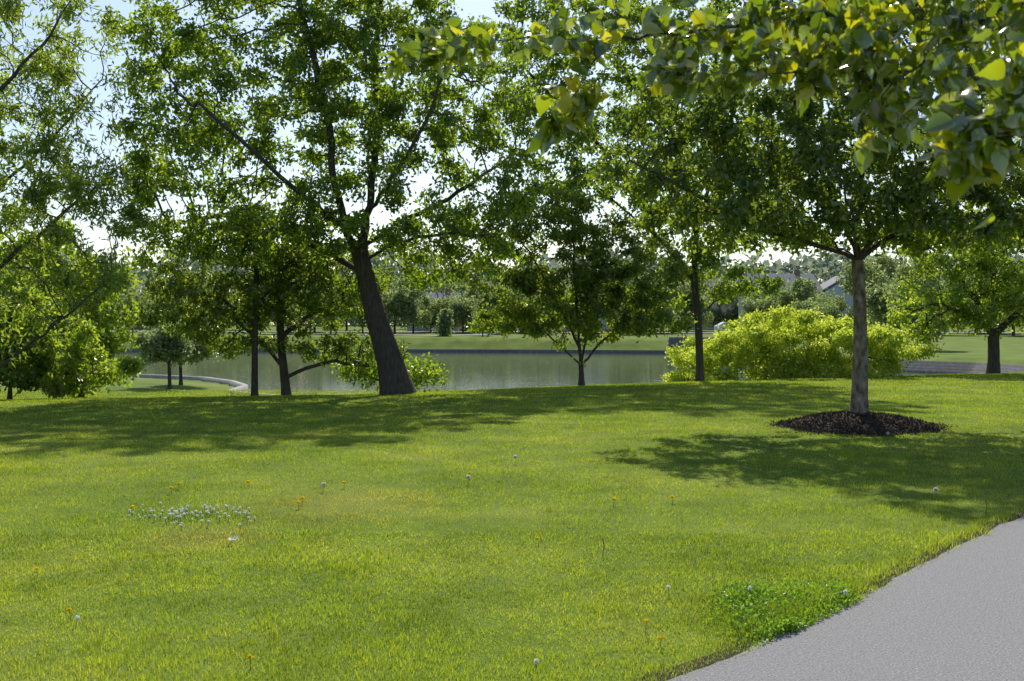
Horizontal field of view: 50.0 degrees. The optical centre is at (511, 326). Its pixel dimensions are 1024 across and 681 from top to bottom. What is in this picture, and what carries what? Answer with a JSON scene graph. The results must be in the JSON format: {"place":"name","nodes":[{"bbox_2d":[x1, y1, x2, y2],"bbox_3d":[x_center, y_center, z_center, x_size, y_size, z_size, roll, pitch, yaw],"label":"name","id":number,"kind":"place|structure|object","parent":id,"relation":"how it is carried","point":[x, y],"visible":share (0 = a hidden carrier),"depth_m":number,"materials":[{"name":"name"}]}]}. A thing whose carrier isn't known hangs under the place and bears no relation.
{"place":"outdoors","nodes":[
{"label":"outdoors","id":0,"kind":"place"},
{"bbox_2d":[258,331,516,335],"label":"path","id":1,"kind":"structure","parent":0,"point":[366,334],"depth_m":146.41,"materials":[{"name":"grey concrete"}]},
{"bbox_2d":[407,289,460,331],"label":"house","id":2,"kind":"structure","parent":0,"point":[437,295],"depth_m":170.82,"materials":[{"name":"white"}]},
{"bbox_2d":[58,352,944,395],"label":"pond water","id":3,"kind":"structure","parent":0,"point":[480,370],"depth_m":72.16,"materials":[{"name":"grey liquid"}]},
{"bbox_2d":[0,325,1023,680],"bbox_3d":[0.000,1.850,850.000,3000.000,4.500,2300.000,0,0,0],"label":"ground","id":4,"kind":"structure","parent":0,"point":[962,347],"depth_m":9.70,"materials":[{"name":"green plant"}]},
{"bbox_2d":[0,215,147,398],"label":"background tree","id":5,"kind":"object","parent":4,"relation":"on","point":[113,342],"visible":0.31,"depth_m":32.67,"materials":[{"name":"green plant"}]},
{"bbox_2d":[0,284,148,399],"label":"bushy tree","id":6,"kind":"object","parent":4,"relation":"on","point":[42,367],"visible":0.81,"depth_m":26.46,"materials":[{"name":"green plant"}]},
{"bbox_2d":[0,0,154,367],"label":"narrow leaved tree","id":7,"kind":"object","parent":4,"relation":"on","point":[77,186],"visible":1,"depth_m":22.34,"materials":[{"name":"green plant"}]},
{"bbox_2d":[111,283,145,329],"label":"distant tree","id":8,"kind":"object","parent":4,"relation":"on","point":[126,292],"visible":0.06,"depth_m":158.88,"materials":[{"name":"green plant"}]},
{"bbox_2d":[112,285,154,334],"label":"distant tree","id":9,"kind":"object","parent":4,"relation":"on","point":[137,296],"visible":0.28,"depth_m":141.22,"materials":[{"name":"green plant"}]},
{"bbox_2d":[113,278,174,329],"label":"house","id":10,"kind":"structure","parent":4,"relation":"on","point":[136,328],"depth_m":186.22,"materials":[{"name":"beige"}]},
{"bbox_2d":[128,320,199,388],"bbox_3d":[-14.553,1.106,45.968,2.954,3.079,2.964,0,0,0],"label":"tree","id":11,"kind":"object","parent":4,"relation":"on","point":[158,345],"visible":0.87,"depth_m":45.55,"materials":[{"name":"green plant"}]},
{"bbox_2d":[147,286,187,315],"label":"distant tree","id":12,"kind":"object","parent":4,"relation":"on","point":[172,306],"visible":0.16,"depth_m":146.15,"materials":[{"name":"green plant"}]},
{"bbox_2d":[173,318,222,384],"bbox_3d":[-14.254,1.092,48.961,2.609,3.105,2.858,0,0,0],"label":"tree","id":13,"kind":"object","parent":4,"relation":"on","point":[197,358],"visible":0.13,"depth_m":48.85,"materials":[{"name":"green plant"}]},
{"bbox_2d":[79,503,316,526],"bbox_3d":[-2.560,1.588,9.299,1.971,0.059,1.212,0,0,0],"label":"clover clump","id":14,"kind":"object","parent":4,"relation":"on","point":[195,516],"visible":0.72,"depth_m":9.17,"materials":[{"name":"green plant"}]},
{"bbox_2d":[120,374,275,395],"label":"pond kerb","id":15,"kind":"structure","parent":4,"relation":"on","point":[240,386],"depth_m":55.21,"materials":[{"name":"concrete"}]},
{"bbox_2d":[184,283,216,322],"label":"distant tree","id":16,"kind":"object","parent":4,"relation":"on","point":[203,286],"visible":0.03,"depth_m":165.05,"materials":[{"name":"green plant"}]},
{"bbox_2d":[131,199,343,395],"bbox_3d":[-6.936,-0.709,27.709,5.389,5.060,3.265,0,0,0],"label":"slender tree","id":17,"kind":"object","parent":4,"relation":"on","point":[213,301],"visible":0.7,"depth_m":27.39,"materials":[{"name":"green plant"}]},
{"bbox_2d":[218,285,261,329],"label":"distant tree","id":18,"kind":"object","parent":4,"relation":"on","point":[234,299],"visible":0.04,"depth_m":179.70,"materials":[{"name":"green plant"}]},
{"bbox_2d":[247,654,252,669],"bbox_3d":[-1.220,1.564,5.115,0.032,0.072,0.033,0,0,0],"label":"dandelion","id":19,"kind":"object","parent":4,"relation":"on","point":[249,656],"visible":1,"depth_m":5.11,"materials":[{"name":"yellow plant"}]},
{"bbox_2d":[247,317,271,327],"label":"distant tree","id":20,"kind":"object","parent":4,"relation":"on","point":[266,325],"visible":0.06,"depth_m":152.19,"materials":[{"name":"green plant"}]},
{"bbox_2d":[275,279,309,329],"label":"distant tree","id":21,"kind":"object","parent":4,"relation":"on","point":[297,320],"visible":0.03,"depth_m":149.87,"materials":[{"name":"green plant"}]},
{"bbox_2d":[188,235,410,395],"bbox_3d":[-5.493,-0.285,28.616,5.777,4.336,3.306,0,0,0],"label":"forked tree","id":22,"kind":"object","parent":4,"relation":"on","point":[231,347],"visible":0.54,"depth_m":28.44,"materials":[{"name":"green plant"}]},
{"bbox_2d":[296,286,335,331],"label":"distant tree","id":23,"kind":"object","parent":4,"relation":"on","point":[314,327],"visible":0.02,"depth_m":158.90,"materials":[{"name":"green plant"}]},
{"bbox_2d":[91,0,562,394],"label":"leaning tree","id":24,"kind":"object","parent":4,"relation":"on","point":[386,103],"visible":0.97,"depth_m":25.93,"materials":[{"name":"green plant"}]},
{"bbox_2d":[313,291,352,333],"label":"distant tree","id":25,"kind":"object","parent":4,"relation":"on","point":[320,320],"visible":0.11,"depth_m":145.70,"materials":[{"name":"green plant"}]},
{"bbox_2d":[327,271,360,329],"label":"distant tree","id":26,"kind":"object","parent":4,"relation":"on","point":[346,325],"visible":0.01,"depth_m":176.98,"materials":[{"name":"green plant"}]},
{"bbox_2d":[351,302,367,332],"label":"distant tree","id":27,"kind":"object","parent":4,"relation":"on","point":[362,321],"visible":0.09,"depth_m":153.70,"materials":[{"name":"green plant"}]},
{"bbox_2d":[330,345,451,392],"bbox_3d":[-3.294,1.206,30.103,3.417,1.494,2.519,0,0,0],"label":"waterside shrub","id":28,"kind":"object","parent":4,"relation":"on","point":[426,371],"visible":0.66,"depth_m":29.69,"materials":[{"name":"green plant"}]},
{"bbox_2d":[119,349,666,353],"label":"pond kerb","id":29,"kind":"structure","parent":4,"relation":"on","point":[529,351],"depth_m":121.46,"materials":[{"name":"concrete"}]},
{"bbox_2d":[381,285,417,333],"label":"distant tree","id":30,"kind":"object","parent":4,"relation":"on","point":[394,305],"visible":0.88,"depth_m":148.81,"materials":[{"name":"green plant"}]},
{"bbox_2d":[391,275,431,332],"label":"distant tree","id":31,"kind":"object","parent":4,"relation":"on","point":[414,295],"visible":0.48,"depth_m":151.98,"materials":[{"name":"green plant"}]},
{"bbox_2d":[416,292,436,332],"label":"distant tree","id":32,"kind":"object","parent":4,"relation":"on","point":[421,306],"visible":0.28,"depth_m":157.07,"materials":[{"name":"green plant"}]},
{"bbox_2d":[431,308,454,335],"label":"distant tree","id":33,"kind":"object","parent":4,"relation":"on","point":[444,322],"visible":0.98,"depth_m":132.73,"materials":[{"name":"green plant"}]},
{"bbox_2d":[427,290,462,329],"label":"distant tree","id":34,"kind":"object","parent":4,"relation":"on","point":[440,303],"visible":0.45,"depth_m":154.93,"materials":[{"name":"green plant"}]},
{"bbox_2d":[432,268,468,296],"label":"distant tree","id":35,"kind":"object","parent":4,"relation":"on","point":[459,288],"visible":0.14,"depth_m":176.38,"materials":[{"name":"green plant"}]},
{"bbox_2d":[449,295,475,332],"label":"distant tree","id":36,"kind":"object","parent":4,"relation":"on","point":[462,311],"visible":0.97,"depth_m":150.92,"materials":[{"name":"green plant"}]},
{"bbox_2d":[458,286,480,331],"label":"distant tree","id":37,"kind":"object","parent":4,"relation":"on","point":[471,292],"visible":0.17,"depth_m":158.30,"materials":[{"name":"green plant"}]},
{"bbox_2d":[471,312,491,335],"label":"distant tree","id":38,"kind":"object","parent":4,"relation":"on","point":[474,316],"visible":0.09,"depth_m":131.69,"materials":[{"name":"green plant"}]},
{"bbox_2d":[471,285,512,332],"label":"distant tree","id":39,"kind":"object","parent":4,"relation":"on","point":[493,296],"visible":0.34,"depth_m":146.59,"materials":[{"name":"green plant"}]},
{"bbox_2d":[499,289,524,324],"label":"distant tree","id":40,"kind":"object","parent":4,"relation":"on","point":[519,296],"visible":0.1,"depth_m":154.64,"materials":[{"name":"green plant"}]},
{"bbox_2d":[12,242,1023,325],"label":"distant wood","id":41,"kind":"object","parent":4,"relation":"on","point":[826,269],"visible":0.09,"depth_m":246.22,"materials":[{"name":"green plant"}]},
{"bbox_2d":[517,327,525,333],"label":"distant tree","id":42,"kind":"object","parent":4,"relation":"on","point":[521,332],"visible":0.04,"depth_m":149.45,"materials":[{"name":"green plant"}]},
{"bbox_2d":[523,294,550,321],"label":"distant tree","id":43,"kind":"object","parent":4,"relation":"on","point":[534,297],"visible":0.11,"depth_m":146.68,"materials":[{"name":"green plant"}]},
{"bbox_2d":[542,279,574,330],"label":"distant tree","id":44,"kind":"object","parent":4,"relation":"on","point":[564,293],"visible":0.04,"depth_m":166.51,"materials":[{"name":"green plant"}]},
{"bbox_2d":[458,182,698,385],"bbox_3d":[1.770,-1.188,30.756,6.926,5.797,3.293,0,0,0],"label":"round tree","id":45,"kind":"object","parent":4,"relation":"on","point":[536,279],"visible":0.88,"depth_m":30.39,"materials":[{"name":"green plant"}]},
{"bbox_2d":[599,267,646,333],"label":"distant tree","id":46,"kind":"object","parent":4,"relation":"on","point":[628,282],"visible":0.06,"depth_m":143.85,"materials":[{"name":"green plant"}]},
{"bbox_2d":[607,260,641,308],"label":"distant tree","id":47,"kind":"object","parent":4,"relation":"on","point":[639,276],"depth_m":159.66,"materials":[{"name":"green plant"}]},
{"bbox_2d":[476,0,807,381],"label":"tall tree","id":48,"kind":"object","parent":4,"relation":"on","point":[705,261],"visible":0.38,"depth_m":32.67,"materials":[{"name":"green plant"}]},
{"bbox_2d":[640,275,680,325],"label":"distant tree","id":49,"kind":"object","parent":4,"relation":"on","point":[672,308],"visible":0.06,"depth_m":148.70,"materials":[{"name":"green plant"}]},
{"bbox_2d":[652,278,685,330],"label":"distant tree","id":50,"kind":"object","parent":4,"relation":"on","point":[672,310],"depth_m":171.52,"materials":[{"name":"green plant"}]},
{"bbox_2d":[669,280,710,324],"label":"distant tree","id":51,"kind":"object","parent":4,"relation":"on","point":[685,288],"visible":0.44,"depth_m":163.52,"materials":[{"name":"green plant"}]},
{"bbox_2d":[378,0,1023,230],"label":"overhanging tree","id":52,"kind":"object","parent":4,"relation":"on","point":[851,39],"visible":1,"depth_m":2.50,"materials":[{"name":"green plant"}]},
{"bbox_2d":[689,289,713,327],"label":"distant tree","id":53,"kind":"object","parent":4,"relation":"on","point":[709,299],"visible":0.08,"depth_m":171.23,"materials":[{"name":"green plant"}]},
{"bbox_2d":[679,279,740,329],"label":"house","id":54,"kind":"structure","parent":4,"relation":"on","point":[723,309],"depth_m":185.50,"materials":[{"name":"beige"}]},
{"bbox_2d":[704,279,737,326],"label":"distant tree","id":55,"kind":"object","parent":4,"relation":"on","point":[717,314],"visible":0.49,"depth_m":184.48,"materials":[{"name":"green plant"}]},
{"bbox_2d":[667,337,790,348],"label":"terraced wall","id":56,"kind":"structure","parent":4,"relation":"on","point":[672,341],"depth_m":116.88,"materials":[{"name":"stone"}]},
{"bbox_2d":[729,297,737,320],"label":"distant tree","id":57,"kind":"object","parent":4,"relation":"on","point":[735,312],"visible":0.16,"depth_m":184.79,"materials":[{"name":"green plant"}]},
{"bbox_2d":[740,296,773,324],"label":"distant tree","id":58,"kind":"object","parent":4,"relation":"on","point":[749,306],"visible":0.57,"depth_m":149.01,"materials":[{"name":"green plant"}]},
{"bbox_2d":[741,278,791,312],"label":"distant tree","id":59,"kind":"object","parent":4,"relation":"on","point":[760,295],"visible":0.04,"depth_m":155.16,"materials":[{"name":"green plant"}]},
{"bbox_2d":[678,561,871,650],"bbox_3d":[1.446,1.563,6.416,1.006,0.120,2.045,0,0,41],"label":"clover clump","id":60,"kind":"object","parent":4,"relation":"on","point":[747,598],"visible":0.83,"depth_m":6.16,"materials":[{"name":"green plant"}]},
{"bbox_2d":[738,270,823,325],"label":"house","id":61,"kind":"structure","parent":4,"relation":"on","point":[794,276],"depth_m":165.42,"materials":[{"name":"white"}]},
{"bbox_2d":[770,290,794,310],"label":"distant tree","id":62,"kind":"object","parent":4,"relation":"on","point":[777,301],"visible":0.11,"depth_m":150.02,"materials":[{"name":"green plant"}]},
{"bbox_2d":[778,276,822,306],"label":"distant tree","id":63,"kind":"object","parent":4,"relation":"on","point":[801,289],"visible":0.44,"depth_m":146.64,"materials":[{"name":"green plant"}]},
{"bbox_2d":[660,301,944,382],"bbox_3d":[9.383,0.658,35.792,9.566,2.871,4.686,0,0,0],"label":"lime shrub","id":64,"kind":"object","parent":4,"relation":"on","point":[763,348],"visible":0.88,"depth_m":34.99,"materials":[{"name":"green plant"}]},
{"bbox_2d":[790,297,817,317],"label":"distant tree","id":65,"kind":"object","parent":4,"relation":"on","point":[805,304],"visible":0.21,"depth_m":127.04,"materials":[{"name":"green plant"}]},
{"bbox_2d":[810,296,839,323],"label":"distant tree","id":66,"kind":"object","parent":4,"relation":"on","point":[826,307],"visible":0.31,"depth_m":119.41,"materials":[{"name":"green plant"}]},
{"bbox_2d":[633,509,1023,680],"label":"soil verge","id":67,"kind":"structure","parent":4,"relation":"on","point":[938,553],"depth_m":5.63,"materials":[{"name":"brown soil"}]},
{"bbox_2d":[811,288,847,319],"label":"distant tree","id":68,"kind":"object","parent":4,"relation":"on","point":[842,304],"visible":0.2,"depth_m":140.94,"materials":[{"name":"green plant"}]},
{"bbox_2d":[820,275,875,330],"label":"house","id":69,"kind":"structure","parent":4,"relation":"on","point":[830,284],"depth_m":161.58,"materials":[{"name":"blue"}]},
{"bbox_2d":[763,410,957,436],"bbox_3d":[5.410,1.478,17.215,2.899,0.331,3.080,0,0,23],"label":"mulch mound","id":70,"kind":"object","parent":4,"relation":"on","point":[869,423],"visible":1,"depth_m":16.73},
{"bbox_2d":[573,0,1023,413],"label":"mulched tree","id":71,"kind":"object","parent":70,"relation":"on","point":[915,227],"visible":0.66,"depth_m":16.66,"materials":[{"name":"green plant"}]},
{"bbox_2d":[834,259,894,328],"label":"distant tree","id":72,"kind":"object","parent":4,"relation":"on","point":[847,284],"visible":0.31,"depth_m":139.22,"materials":[{"name":"green plant"}]},
{"bbox_2d":[866,253,899,289],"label":"distant tree","id":73,"kind":"object","parent":4,"relation":"on","point":[888,265],"visible":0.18,"depth_m":167.25,"materials":[{"name":"green plant"}]},
{"bbox_2d":[865,280,909,332],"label":"distant tree","id":74,"kind":"object","parent":4,"relation":"on","point":[875,299],"visible":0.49,"depth_m":94.06,"materials":[{"name":"green plant"}]},
{"bbox_2d":[886,259,951,344],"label":"distant tree","id":75,"kind":"object","parent":4,"relation":"on","point":[904,268],"visible":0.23,"depth_m":87.70,"materials":[{"name":"green plant"}]},
{"bbox_2d":[933,487,938,511],"bbox_3d":[3.579,1.479,9.270,0.047,0.243,0.048,0,0,-44],"label":"dandelion puff","id":76,"kind":"object","parent":4,"relation":"on","point":[936,490],"visible":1,"depth_m":9.27,"materials":[{"name":"white plant"}]},
{"bbox_2d":[915,277,970,319],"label":"distant tree","id":77,"kind":"object","parent":4,"relation":"on","point":[948,294],"visible":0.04,"depth_m":138.12,"materials":[{"name":"green plant"}]},
{"bbox_2d":[868,359,1023,373],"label":"terraced wall","id":78,"kind":"structure","parent":4,"relation":"on","point":[947,367],"depth_m":67.38,"materials":[{"name":"stone"}]},
{"bbox_2d":[878,199,1023,373],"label":"vase tree","id":79,"kind":"object","parent":4,"relation":"on","point":[979,314],"visible":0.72,"depth_m":37.29,"materials":[{"name":"green plant"}]},
{"bbox_2d":[955,257,999,333],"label":"distant tree","id":80,"kind":"object","parent":4,"relation":"on","point":[969,278],"visible":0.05,"depth_m":148.47,"materials":[{"name":"green plant"}]},
{"bbox_2d":[978,270,1023,335],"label":"distant tree","id":81,"kind":"object","parent":4,"relation":"on","point":[1013,327],"visible":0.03,"depth_m":134.80,"materials":[{"name":"green plant"}]},
{"bbox_2d":[0,0,1023,324],"label":"sky","id":82,"kind":"structure","parent":0,"point":[476,8],"materials":[{"name":"white"}]},
{"bbox_2d":[110,331,1023,332],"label":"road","id":83,"kind":"structure","parent":0,"point":[551,332],"depth_m":161.21,"materials":[{"name":"grey asphalt"}]},
{"bbox_2d":[714,322,746,332],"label":"parked car","id":84,"kind":"object","parent":83,"relation":"on","point":[720,325],"visible":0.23,"depth_m":147.04,"materials":[{"name":"white metal"}]},
{"bbox_2d":[556,276,609,330],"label":"house","id":85,"kind":"structure","parent":0,"point":[603,322],"depth_m":171.57,"materials":[{"name":"white"}]},
{"bbox_2d":[667,516,1023,680],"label":"path","id":86,"kind":"structure","parent":0,"point":[955,614],"depth_m":5.68,"materials":[{"name":"concrete"}]}
]}

